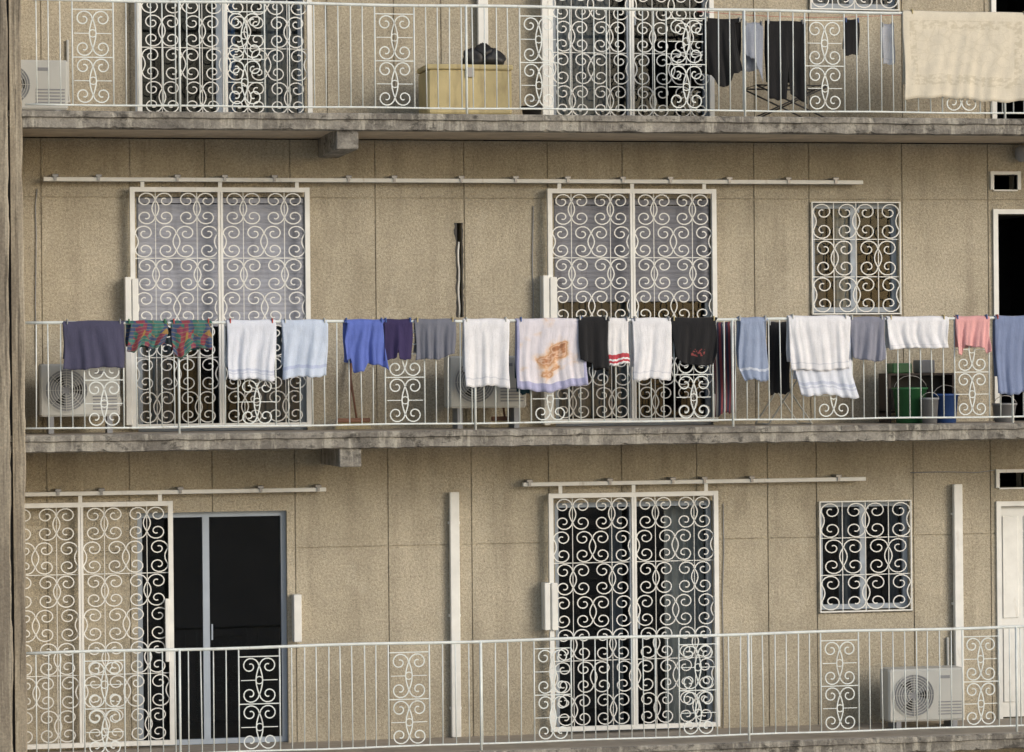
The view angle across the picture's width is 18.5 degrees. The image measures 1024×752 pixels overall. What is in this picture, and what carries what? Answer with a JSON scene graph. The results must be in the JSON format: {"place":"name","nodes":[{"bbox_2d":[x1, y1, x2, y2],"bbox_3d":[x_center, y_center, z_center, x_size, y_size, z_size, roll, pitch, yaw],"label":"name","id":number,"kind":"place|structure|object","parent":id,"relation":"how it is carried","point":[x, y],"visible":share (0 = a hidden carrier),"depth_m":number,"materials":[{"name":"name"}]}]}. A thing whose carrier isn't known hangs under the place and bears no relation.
{"place":"outdoors","nodes":[
{"label":"outdoors","id":0,"kind":"place"},
{"bbox_2d":[20,0,991,118],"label":"wall","id":1,"kind":"structure","parent":0,"point":[28,38],"depth_m":30.51,"materials":[{"name":"paint"}]},
{"bbox_2d":[7,110,1023,157],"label":"balcony slab","id":2,"kind":"structure","parent":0,"point":[337,135],"depth_m":29.66,"materials":[{"name":"concrete"}]},
{"bbox_2d":[21,40,69,110],"bbox_3d":[-4.536,-2.796,29.391,0.818,0.770,0.615,-1,0,-12],"label":"air conditioner","id":3,"kind":"object","parent":2,"relation":"on","point":[28,79],"visible":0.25,"depth_m":29.14,"materials":[{"name":"plastic"}]},
{"bbox_2d":[136,0,312,112],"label":"sliding security gate","id":4,"kind":"structure","parent":2,"relation":"on","point":[308,10],"depth_m":29.97,"materials":[{"name":"metal"}]},
{"bbox_2d":[417,64,512,113],"bbox_3d":[-0.449,-2.701,30.013,0.839,0.504,0.530,-1,0,-12],"label":"storage chest","id":5,"kind":"object","parent":2,"relation":"on","point":[455,85],"visible":0.65,"depth_m":29.78,"materials":[{"name":"yellow plastic"}]},
{"bbox_2d":[462,42,505,64],"bbox_3d":[-0.272,-3.075,30.023,0.437,0.235,0.237,-1,0,-12],"label":"bin bag","id":6,"kind":"object","parent":5,"relation":"on","point":[478,55],"visible":0.88,"depth_m":29.94,"materials":[{"name":"black plastic"}]},
{"bbox_2d":[25,0,1023,118],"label":"balcony railing","id":7,"kind":"object","parent":2,"relation":"on","point":[402,60],"visible":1,"depth_m":29.45,"materials":[{"name":"metal"}]},
{"bbox_2d":[901,9,1023,102],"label":"blanket","id":8,"kind":"object","parent":7,"relation":"attached to","point":[977,56],"visible":1,"depth_m":30.42,"materials":[{"name":"beige fabric"}]},
{"bbox_2d":[548,0,714,115],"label":"sliding security gate","id":9,"kind":"structure","parent":2,"relation":"on","point":[711,81],"depth_m":30.80,"materials":[{"name":"metal"}]},
{"bbox_2d":[746,84,826,116],"bbox_3d":[2.673,-2.652,30.656,0.748,0.344,0.468,-1,0,-12],"label":"drying rack","id":10,"kind":"object","parent":2,"relation":"on","point":[778,106],"visible":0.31,"depth_m":30.50,"materials":[{"name":"black metal"}]},
{"bbox_2d":[10,421,1023,466],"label":"balcony slab","id":11,"kind":"structure","parent":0,"point":[341,447],"depth_m":29.49,"materials":[{"name":"concrete"}]},
{"bbox_2d":[38,364,121,433],"bbox_3d":[-4.054,0.086,29.514,0.795,0.900,0.565,-1,0,-12],"label":"air conditioner","id":12,"kind":"object","parent":11,"relation":"on","point":[66,393],"visible":0.83,"depth_m":29.24,"materials":[{"name":"plastic"}]},
{"bbox_2d":[129,182,311,428],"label":"sliding security gate","id":13,"kind":"structure","parent":11,"relation":"on","point":[219,189],"depth_m":29.96,"materials":[{"name":"metal"}]},
{"bbox_2d":[336,363,363,429],"bbox_3d":[-1.581,0.113,30.186,0.275,0.798,0.270,-1,0,-12],"label":"broom","id":14,"kind":"object","parent":11,"relation":"on","point":[352,420],"visible":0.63,"depth_m":30.07,"materials":[{"name":"brown wood"}]},
{"bbox_2d":[444,356,525,428],"bbox_3d":[-0.260,0.030,30.320,0.806,0.944,0.565,-1,0,-12],"label":"air conditioner","id":15,"kind":"object","parent":11,"relation":"on","point":[454,386],"visible":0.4,"depth_m":30.06,"materials":[{"name":"plastic"}]},
{"bbox_2d":[25,316,1023,432],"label":"balcony railing","id":16,"kind":"object","parent":11,"relation":"on","point":[475,423],"visible":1,"depth_m":29.45,"materials":[{"name":"metal"}]},
{"bbox_2d":[62,319,124,369],"bbox_3d":[-3.822,-0.287,28.700,0.571,0.466,0.127,-1,0,-12],"label":"towel","id":17,"kind":"object","parent":16,"relation":"hanging from","point":[88,344],"visible":1,"depth_m":28.68,"materials":[{"name":"purple fabric"}]},
{"bbox_2d":[125,319,167,352],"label":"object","id":18,"kind":"object","parent":16,"relation":"hanging from","point":[151,334],"visible":1,"depth_m":28.78,"materials":[{"name":"fabric"}]},
{"bbox_2d":[170,318,211,358],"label":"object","id":19,"kind":"object","parent":16,"relation":"hanging from","point":[186,336],"visible":1,"depth_m":28.86,"materials":[{"name":"fabric"}]},
{"bbox_2d":[226,318,276,381],"bbox_3d":[-2.408,-0.239,29.003,0.466,0.587,0.119,-1,0,-12],"label":"towel","id":20,"kind":"object","parent":16,"relation":"hanging from","point":[251,349],"visible":1,"depth_m":28.98,"materials":[{"name":"white fabric"}]},
{"bbox_2d":[281,318,327,379],"bbox_3d":[-1.921,-0.251,29.105,0.441,0.572,0.126,-1,0,-12],"label":"towel","id":21,"kind":"object","parent":16,"relation":"hanging from","point":[304,353],"visible":1,"depth_m":29.08,"materials":[{"name":"fabric"}]},
{"bbox_2d":[343,318,388,372],"bbox_3d":[-1.362,-0.286,29.225,0.419,0.514,0.135,-1,0,-12],"label":"shirt","id":22,"kind":"object","parent":16,"relation":"hanging from","point":[363,343],"visible":1,"depth_m":29.20,"materials":[{"name":"blue fabric"}]},
{"bbox_2d":[383,317,412,360],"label":"shorts","id":23,"kind":"object","parent":16,"relation":"hanging from","point":[398,335],"visible":1,"depth_m":29.26,"materials":[{"name":"purple fabric"}]},
{"bbox_2d":[413,317,455,359],"bbox_3d":[-0.721,-0.346,29.357,0.404,0.404,0.134,-1,0,-12],"label":"shirt","id":24,"kind":"object","parent":16,"relation":"hanging from","point":[434,338],"visible":1,"depth_m":29.33,"materials":[{"name":"grey fabric"}]},
{"bbox_2d":[462,317,509,388],"bbox_3d":[-0.241,-0.216,29.465,0.449,0.674,0.112,-1,0,-12],"label":"towel","id":25,"kind":"object","parent":16,"relation":"hanging from","point":[485,350],"visible":1,"depth_m":29.44,"materials":[{"name":"white fabric"}]},
{"bbox_2d":[515,317,587,392],"bbox_3d":[0.370,-0.200,29.596,0.690,0.716,0.112,-1,0,-12],"label":"beach towel","id":26,"kind":"object","parent":16,"relation":"hanging from","point":[547,356],"visible":1,"depth_m":29.56,"materials":[{"name":"white fabric"}]},
{"bbox_2d":[576,315,609,369],"bbox_3d":[0.765,-0.316,29.675,0.305,0.517,0.150,-1,0,-12],"label":"shirt","id":27,"kind":"object","parent":16,"relation":"hanging from","point":[593,340],"visible":1,"depth_m":29.64,"materials":[{"name":"black fabric"}]},
{"bbox_2d":[608,316,629,365],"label":"towel","id":28,"kind":"object","parent":16,"relation":"hanging from","point":[618,349],"visible":1,"depth_m":29.70,"materials":[{"name":"white fabric"}]},
{"bbox_2d":[630,316,671,380],"bbox_3d":[1.324,-0.260,29.796,0.399,0.615,0.118,-1,0,-12],"label":"towel","id":29,"kind":"object","parent":16,"relation":"hanging from","point":[651,349],"visible":1,"depth_m":29.77,"materials":[{"name":"white fabric"}]},
{"bbox_2d":[670,316,717,365],"bbox_3d":[1.732,-0.334,29.884,0.468,0.475,0.112,-1,0,-12],"label":"shirt","id":30,"kind":"object","parent":16,"relation":"hanging from","point":[695,340],"visible":1,"depth_m":29.86,"materials":[{"name":"black fabric"}]},
{"bbox_2d":[736,316,768,381],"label":"towel","id":31,"kind":"object","parent":16,"relation":"hanging from","point":[751,355],"visible":1,"depth_m":29.97,"materials":[{"name":"fabric"}]},
{"bbox_2d":[786,314,850,370],"bbox_3d":[2.943,-0.319,30.140,0.626,0.549,0.142,-1,0,-12],"label":"towel","id":32,"kind":"object","parent":16,"relation":"hanging from","point":[819,343],"visible":1,"depth_m":30.09,"materials":[{"name":"white fabric"}]},
{"bbox_2d":[793,316,858,398],"bbox_3d":[3.014,-0.174,30.157,0.648,0.798,0.115,-1,0,-12],"label":"towel","id":33,"kind":"object","parent":16,"relation":"hanging from","point":[840,383],"visible":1,"depth_m":30.13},
{"bbox_2d":[850,315,885,361],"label":"towel","id":34,"kind":"object","parent":16,"relation":"hanging from","point":[867,337],"visible":1,"depth_m":30.21,"materials":[{"name":"grey fabric"}]},
{"bbox_2d":[885,315,948,349],"bbox_3d":[3.918,-0.421,30.347,0.636,0.340,0.125,-1,0,-12],"label":"pillowcase","id":35,"kind":"object","parent":16,"relation":"hanging from","point":[902,332],"visible":1,"depth_m":30.33,"materials":[{"name":"white fabric"}]},
{"bbox_2d":[953,314,991,354],"bbox_3d":[4.466,-0.399,30.457,0.361,0.394,0.146,-1,0,-12],"label":"shirt","id":36,"kind":"object","parent":16,"relation":"hanging from","point":[972,331],"visible":1,"depth_m":30.43,"materials":[{"name":"pink fabric"}]},
{"bbox_2d":[993,314,1023,394],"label":"towel","id":37,"kind":"object","parent":16,"relation":"hanging from","point":[1008,347],"visible":1,"depth_m":30.51,"materials":[{"name":"blue fabric"}]},
{"bbox_2d":[547,183,717,423],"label":"sliding security gate","id":38,"kind":"structure","parent":11,"relation":"on","point":[631,191],"depth_m":30.80,"materials":[{"name":"metal"}]},
{"bbox_2d":[755,368,812,424],"bbox_3d":[2.656,0.146,30.749,0.455,0.653,0.468,-1,0,-12],"label":"drying rack","id":39,"kind":"object","parent":11,"relation":"on","point":[783,401],"visible":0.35,"depth_m":30.57,"materials":[{"name":"metal"}]},
{"bbox_2d":[892,375,927,422],"bbox_3d":[3.913,0.227,30.888,0.357,0.470,0.357,-1,0,-12],"label":"bucket","id":40,"kind":"object","parent":11,"relation":"on","point":[904,401],"visible":0.91,"depth_m":30.76,"materials":[{"name":"green plastic"}]},
{"bbox_2d":[879,360,953,422],"bbox_3d":[4.023,0.152,31.218,0.688,0.620,0.300,-1,0,-12],"label":"shelf","id":41,"kind":"object","parent":11,"relation":"on","point":[937,379],"visible":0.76,"depth_m":31.21,"materials":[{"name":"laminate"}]},
{"bbox_2d":[922,392,938,422],"bbox_3d":[4.078,0.308,30.667,0.189,0.305,0.189,-1,0,-12],"label":"bucket","id":42,"kind":"object","parent":11,"relation":"on","point":[926,407],"visible":0.96,"depth_m":30.60,"materials":[{"name":"grey plastic"}]},
{"bbox_2d":[931,385,958,422],"bbox_3d":[4.258,0.273,30.859,0.273,0.373,0.273,-1,0,-12],"label":"bucket","id":43,"kind":"object","parent":11,"relation":"on","point":[949,404],"visible":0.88,"depth_m":30.76,"materials":[{"name":"blue plastic"}]},
{"bbox_2d":[991,395,1016,421],"bbox_3d":[4.858,0.321,30.986,0.252,0.265,0.252,-1,0,-12],"label":"bucket","id":44,"kind":"object","parent":11,"relation":"on","point":[1006,409],"visible":0.9,"depth_m":30.90,"materials":[{"name":"grey plastic"}]},
{"bbox_2d":[22,138,1023,432],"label":"wall","id":45,"kind":"structure","parent":0,"point":[382,250],"depth_m":30.61,"materials":[{"name":"paint"}]},
{"bbox_2d":[811,202,901,314],"bbox_3d":[3.439,-1.179,31.386,0.931,1.125,0.035,-1,0,-12],"label":"window grille","id":46,"kind":"object","parent":45,"relation":"attached to","point":[855,239],"depth_m":31.38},
{"bbox_2d":[25,439,1023,750],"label":"wall","id":47,"kind":"structure","parent":0,"point":[367,549],"depth_m":30.61,"materials":[{"name":"paint"}]},
{"bbox_2d":[819,500,912,612],"bbox_3d":[3.535,1.800,31.400,0.965,1.109,0.035,-1,0,-12],"label":"window grille","id":48,"kind":"object","parent":47,"relation":"attached to","point":[865,537],"depth_m":31.39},
{"bbox_2d":[521,99,542,114],"bbox_3d":[0.188,-2.549,30.000,0.210,0.185,0.210,-1,0,-12],"label":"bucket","id":49,"kind":"object","parent":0,"point":[531,112],"visible":0.52,"depth_m":29.92,"materials":[{"name":"black plastic"}]},
{"bbox_2d":[697,11,893,17],"bbox_3d":[2.800,-3.482,30.301,2.101,0.044,0.004,-1,0,-12],"label":"clothesline","id":50,"kind":"object","parent":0,"point":[806,17],"visible":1,"depth_m":30.31,"materials":[{"name":"white plastic"}]},
{"bbox_2d":[702,17,742,86],"bbox_3d":[2.022,-3.104,30.120,0.398,0.678,0.132,-1,0,-12],"label":"shirt","id":51,"kind":"object","parent":50,"relation":"hanging from","point":[712,44],"visible":1,"depth_m":30.09,"materials":[{"name":"black fabric"}]},
{"bbox_2d":[745,21,762,80],"bbox_3d":[2.321,-3.118,30.189,0.191,0.588,0.107,-1,0,-12],"label":"shirt","id":52,"kind":"object","parent":50,"relation":"hanging from","point":[750,51],"visible":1,"depth_m":30.17,"materials":[{"name":"grey fabric"}]},
{"bbox_2d":[764,19,806,103],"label":"trousers","id":53,"kind":"object","parent":50,"relation":"hanging from","point":[786,60],"visible":1,"depth_m":30.22,"materials":[{"name":"black fabric"}]},
{"bbox_2d":[842,18,859,55],"bbox_3d":[3.284,-3.279,30.401,0.156,0.374,0.089,-1,0,-12],"label":"sock","id":54,"kind":"object","parent":50,"relation":"hanging from","point":[850,37],"visible":1,"depth_m":30.37,"materials":[{"name":"black fabric"}]},
{"bbox_2d":[880,22,894,64],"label":"towel","id":55,"kind":"object","parent":50,"relation":"hanging from","point":[887,43],"visible":1,"depth_m":30.44,"materials":[{"name":"white fabric"}]},
{"bbox_2d":[810,0,899,10],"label":"window grille","id":56,"kind":"object","parent":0,"point":[854,2],"depth_m":31.38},
{"bbox_3d":[1.334,-0.509,30.086,2.881,0.034,0.004,-1,0,-12],"label":"clothesline","id":57,"kind":"object","parent":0,"visible":0},
{"bbox_2d":[713,321,734,416],"bbox_3d":[2.044,-0.069,30.221,0.214,0.932,0.127,-1,0,-12],"label":"dress","id":58,"kind":"object","parent":57,"relation":"hanging from","point":[718,363],"visible":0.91,"depth_m":30.19,"materials":[{"name":"fabric"}]},
{"bbox_2d":[767,320,789,395],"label":"trousers","id":59,"kind":"object","parent":57,"relation":"hanging from","point":[774,357],"visible":0.93,"depth_m":30.31,"materials":[{"name":"black fabric"}]},
{"label":"ground","id":60,"kind":"structure","parent":0,"visible":0},
{"bbox_2d":[0,0,27,751],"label":"side fin","id":61,"kind":"object","parent":60,"relation":"on","point":[13,702],"visible":1,"depth_m":28.45,"materials":[{"name":"concrete"}]},
{"bbox_2d":[23,137,1023,751],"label":"structure","id":62,"kind":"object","parent":60,"relation":"on","point":[641,425],"depth_m":32.82,"materials":[{"name":"paint"}]},
{"bbox_2d":[27,718,1023,751],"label":"balcony slab","id":63,"kind":"structure","parent":62,"relation":"attached to","point":[949,739],"depth_m":30.18,"materials":[{"name":"concrete"}]},
{"bbox_2d":[25,494,174,748],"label":"sliding security gate","id":64,"kind":"structure","parent":63,"relation":"on","point":[79,504],"depth_m":29.73,"materials":[{"name":"metal"}]},
{"bbox_2d":[26,625,1023,751],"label":"balcony railing","id":65,"kind":"object","parent":63,"relation":"on","point":[480,642],"visible":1,"depth_m":29.59,"materials":[{"name":"metal"}]},
{"bbox_2d":[548,483,719,731],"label":"sliding security gate","id":66,"kind":"structure","parent":63,"relation":"on","point":[633,495],"depth_m":30.80,"materials":[{"name":"metal"}]},
{"bbox_2d":[880,637,963,727],"bbox_3d":[4.047,3.049,31.204,0.835,0.836,0.615,-1,0,-12],"label":"air conditioner","id":67,"kind":"object","parent":63,"relation":"on","point":[933,692],"visible":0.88,"depth_m":30.92,"materials":[{"name":"plastic"}]},
{"bbox_2d":[91,0,1023,144],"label":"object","id":68,"kind":"structure","parent":62,"relation":"attached to","point":[1009,5],"depth_m":32.37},
{"bbox_2d":[134,0,303,112],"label":"sliding door","id":69,"kind":"structure","parent":68,"relation":"attached to","point":[218,34],"depth_m":30.15,"materials":[{"name":"paint"}]},
{"bbox_2d":[227,4,235,111],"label":"curtain","id":70,"kind":"object","parent":68,"relation":"hanging from","point":[230,30],"visible":0.24,"depth_m":30.41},
{"bbox_2d":[261,0,297,112],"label":"curtain","id":71,"kind":"object","parent":68,"relation":"hanging from","point":[270,33],"visible":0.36,"depth_m":30.52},
{"bbox_2d":[477,0,487,44],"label":"cable duct","id":72,"kind":"object","parent":68,"relation":"attached to","point":[480,25],"visible":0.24,"depth_m":30.54,"materials":[{"name":"white paint"}]},
{"bbox_2d":[538,0,548,114],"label":"cable duct","id":73,"kind":"object","parent":68,"relation":"attached to","point":[544,46],"visible":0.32,"depth_m":30.57,"materials":[{"name":"white paint"}]},
{"bbox_2d":[555,0,610,114],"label":"curtain","id":74,"kind":"object","parent":68,"relation":"hanging from","point":[577,68],"visible":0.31,"depth_m":31.29,"materials":[{"name":"fabric"}]},
{"bbox_2d":[553,0,708,115],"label":"sliding door","id":75,"kind":"structure","parent":68,"relation":"attached to","point":[626,51],"depth_m":30.99,"materials":[{"name":"paint"}]},
{"bbox_2d":[813,0,886,4],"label":"curtain","id":76,"kind":"object","parent":68,"relation":"hanging from","point":[884,2],"depth_m":31.74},
{"bbox_2d":[812,0,894,8],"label":"window frame","id":77,"kind":"object","parent":68,"relation":"attached to","point":[873,6],"visible":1,"depth_m":31.48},
{"bbox_2d":[142,473,1015,739],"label":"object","id":78,"kind":"structure","parent":62,"relation":"on","point":[244,571],"depth_m":32.36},
{"bbox_2d":[25,484,325,496],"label":"gate track","id":79,"kind":"structure","parent":78,"relation":"attached to","point":[180,490],"depth_m":29.85,"materials":[{"name":"metal"}]},
{"bbox_2d":[137,511,287,745],"bbox_3d":[-2.877,2.416,30.146,1.433,2.228,0.080,-1,0,-12],"label":"sliding door","id":80,"kind":"structure","parent":78,"relation":"attached to","point":[207,738],"depth_m":30.11,"materials":[{"name":"paint"}]},
{"bbox_2d":[448,492,461,736],"bbox_3d":[-0.555,2.316,30.506,0.113,2.379,0.079,-1,0,-12],"label":"cable duct","id":81,"kind":"object","parent":78,"relation":"attached to","point":[454,615],"visible":0.95,"depth_m":30.47,"materials":[{"name":"white paint"}]},
{"bbox_2d":[609,507,623,724],"bbox_3d":[1.033,2.372,31.213,0.130,2.267,0.060,-1,0,-5],"label":"curtain","id":82,"kind":"object","parent":78,"relation":"hanging from","point":[616,547],"visible":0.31,"depth_m":31.21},
{"bbox_2d":[555,500,712,731],"bbox_3d":[1.194,2.365,31.011,1.605,2.254,0.080,-1,0,-12],"label":"sliding door","id":83,"kind":"structure","parent":78,"relation":"attached to","point":[707,512],"depth_m":31.04,"materials":[{"name":"paint"}]},
{"bbox_2d":[664,505,704,722],"bbox_3d":[1.718,2.366,31.355,0.400,2.267,0.076,-1,0,-12],"label":"curtain","id":84,"kind":"object","parent":78,"relation":"hanging from","point":[675,576],"visible":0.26,"depth_m":31.36,"materials":[{"name":"fabric"}]},
{"bbox_2d":[522,474,865,485],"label":"gate track","id":85,"kind":"structure","parent":78,"relation":"attached to","point":[673,480],"depth_m":30.91,"materials":[{"name":"metal"}]},
{"bbox_2d":[838,507,850,603],"bbox_3d":[3.354,1.802,31.716,0.116,1.087,0.044,-1,0,-23],"label":"curtain","id":86,"kind":"object","parent":78,"relation":"hanging from","point":[846,587],"visible":0.56,"depth_m":31.71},
{"bbox_2d":[821,501,907,609],"bbox_3d":[3.513,1.757,31.505,0.939,1.150,0.080,-1,0,-12],"label":"window frame","id":87,"kind":"object","parent":78,"relation":"attached to","point":[861,555],"visible":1,"depth_m":31.49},
{"bbox_2d":[889,506,899,602],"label":"curtain","id":88,"kind":"object","parent":78,"relation":"hanging from","point":[894,591],"visible":0.56,"depth_m":31.81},
{"bbox_2d":[951,484,964,719],"bbox_3d":[4.484,2.273,31.577,0.112,2.372,0.079,-1,0,-12],"label":"cable duct","id":89,"kind":"object","parent":78,"relation":"attached to","point":[957,603],"visible":0.69,"depth_m":31.54,"materials":[{"name":"white paint"}]},
{"bbox_2d":[995,469,1023,488],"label":"casing","id":90,"kind":"object","parent":78,"relation":"attached to","point":[997,473],"visible":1,"depth_m":31.70,"materials":[{"name":"white paint"}]},
{"bbox_2d":[996,501,1023,718],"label":"casing","id":91,"kind":"object","parent":78,"relation":"attached to","point":[999,504],"visible":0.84,"depth_m":31.69,"materials":[{"name":"white paint"}]},
{"bbox_2d":[1001,506,1023,716],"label":"panel door","id":92,"kind":"structure","parent":91,"relation":"attached to","point":[1012,524],"depth_m":31.78,"materials":[{"name":"white paint"}]},
{"bbox_2d":[153,176,1023,431],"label":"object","id":93,"kind":"structure","parent":62,"relation":"attached to","point":[1011,258],"depth_m":33.19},
{"bbox_2d":[142,203,171,431],"bbox_3d":[-3.462,-0.584,30.256,0.350,2.252,0.076,-1,0,-12],"label":"curtain","id":94,"kind":"object","parent":93,"relation":"hanging from","point":[155,388],"visible":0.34,"depth_m":30.27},
{"bbox_2d":[138,198,304,325],"bbox_3d":[-2.787,-1.091,30.126,1.596,1.230,0.030,-1,0,-12],"label":"shutter","id":95,"kind":"object","parent":93,"relation":"attached to","point":[264,274],"visible":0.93,"depth_m":30.12,"materials":[{"name":"metal"}]},
{"bbox_2d":[136,197,306,431],"bbox_3d":[-2.792,-0.596,30.170,1.624,2.239,0.080,-1,0,-12],"label":"sliding door","id":96,"kind":"structure","parent":93,"relation":"attached to","point":[303,402],"depth_m":30.14,"materials":[{"name":"paint"}]},
{"bbox_2d":[251,203,299,422],"bbox_3d":[-2.288,-0.595,30.508,0.500,2.252,0.074,-1,0,-12],"label":"curtain","id":97,"kind":"object","parent":93,"relation":"hanging from","point":[268,406],"visible":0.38,"depth_m":30.51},
{"bbox_2d":[124,275,557,661],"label":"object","id":98,"kind":"structure","parent":93,"relation":"attached to","point":[297,598],"depth_m":30.08,"materials":[{"name":"white paint"}]},
{"bbox_2d":[43,174,862,183],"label":"gate track","id":99,"kind":"structure","parent":93,"relation":"attached to","point":[458,179],"depth_m":30.40,"materials":[{"name":"metal"}]},
{"bbox_2d":[454,223,463,316],"bbox_3d":[-0.516,-1.031,30.559,0.095,0.920,0.001,-1,0,-12],"label":"chase edge","id":100,"kind":"object","parent":93,"relation":"attached to","point":[455,230],"visible":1,"depth_m":30.56,"materials":[{"name":"black concrete"}]},
{"bbox_2d":[35,189,993,727],"bbox_3d":[0.184,0.867,30.695,9.569,5.360,0.010,-1,0,-12],"label":"wall cable","id":101,"kind":"object","parent":93,"relation":"attached to","point":[533,317],"depth_m":31.09,"materials":[{"name":"grey plastic"}]},
{"bbox_2d":[557,205,627,416],"bbox_3d":[0.775,-0.671,31.249,0.900,2.148,0.076,-1,0,-12],"label":"curtain","id":102,"kind":"object","parent":93,"relation":"hanging from","point":[573,308],"visible":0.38,"depth_m":31.27,"materials":[{"name":"fabric"}]},
{"bbox_2d":[554,199,709,301],"bbox_3d":[1.186,-1.237,30.971,1.569,1.005,0.030,-1,0,-12],"label":"shutter","id":103,"kind":"object","parent":93,"relation":"attached to","point":[591,273],"visible":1,"depth_m":30.96,"materials":[{"name":"metal"}]},
{"bbox_2d":[554,199,710,425],"bbox_3d":[1.183,-0.630,31.015,1.597,2.235,0.080,-1,0,-12],"label":"sliding door","id":104,"kind":"structure","parent":93,"relation":"attached to","point":[708,398],"depth_m":31.03,"materials":[{"name":"paint"}]},
{"bbox_2d":[814,209,825,307],"bbox_3d":[3.035,-1.124,31.829,0.300,1.203,0.067,-1,0,-12],"label":"curtain","id":105,"kind":"object","parent":93,"relation":"hanging from","point":[819,257],"visible":0.1,"depth_m":31.86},
{"bbox_2d":[834,209,857,312],"bbox_3d":[3.366,-1.177,31.710,0.260,1.103,0.074,-1,0,-12],"label":"curtain","id":106,"kind":"object","parent":93,"relation":"hanging from","point":[839,222],"visible":0.55,"depth_m":31.72,"materials":[{"name":"fabric"}]},
{"bbox_2d":[813,203,896,312],"bbox_3d":[3.416,-1.213,31.491,0.905,1.150,0.080,-1,0,-12],"label":"window frame","id":107,"kind":"object","parent":93,"relation":"attached to","point":[852,257],"visible":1,"depth_m":31.48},
{"bbox_2d":[990,171,1020,190],"bbox_3d":[4.977,-1.968,31.760,0.322,0.201,0.105,-1,0,-12],"label":"casing","id":108,"kind":"object","parent":93,"relation":"attached to","point":[1017,174],"visible":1,"depth_m":31.71,"materials":[{"name":"white paint"}]},
{"bbox_2d":[992,209,1023,420],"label":"casing","id":109,"kind":"object","parent":93,"relation":"attached to","point":[996,212],"visible":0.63,"depth_m":31.69,"materials":[{"name":"white paint"}]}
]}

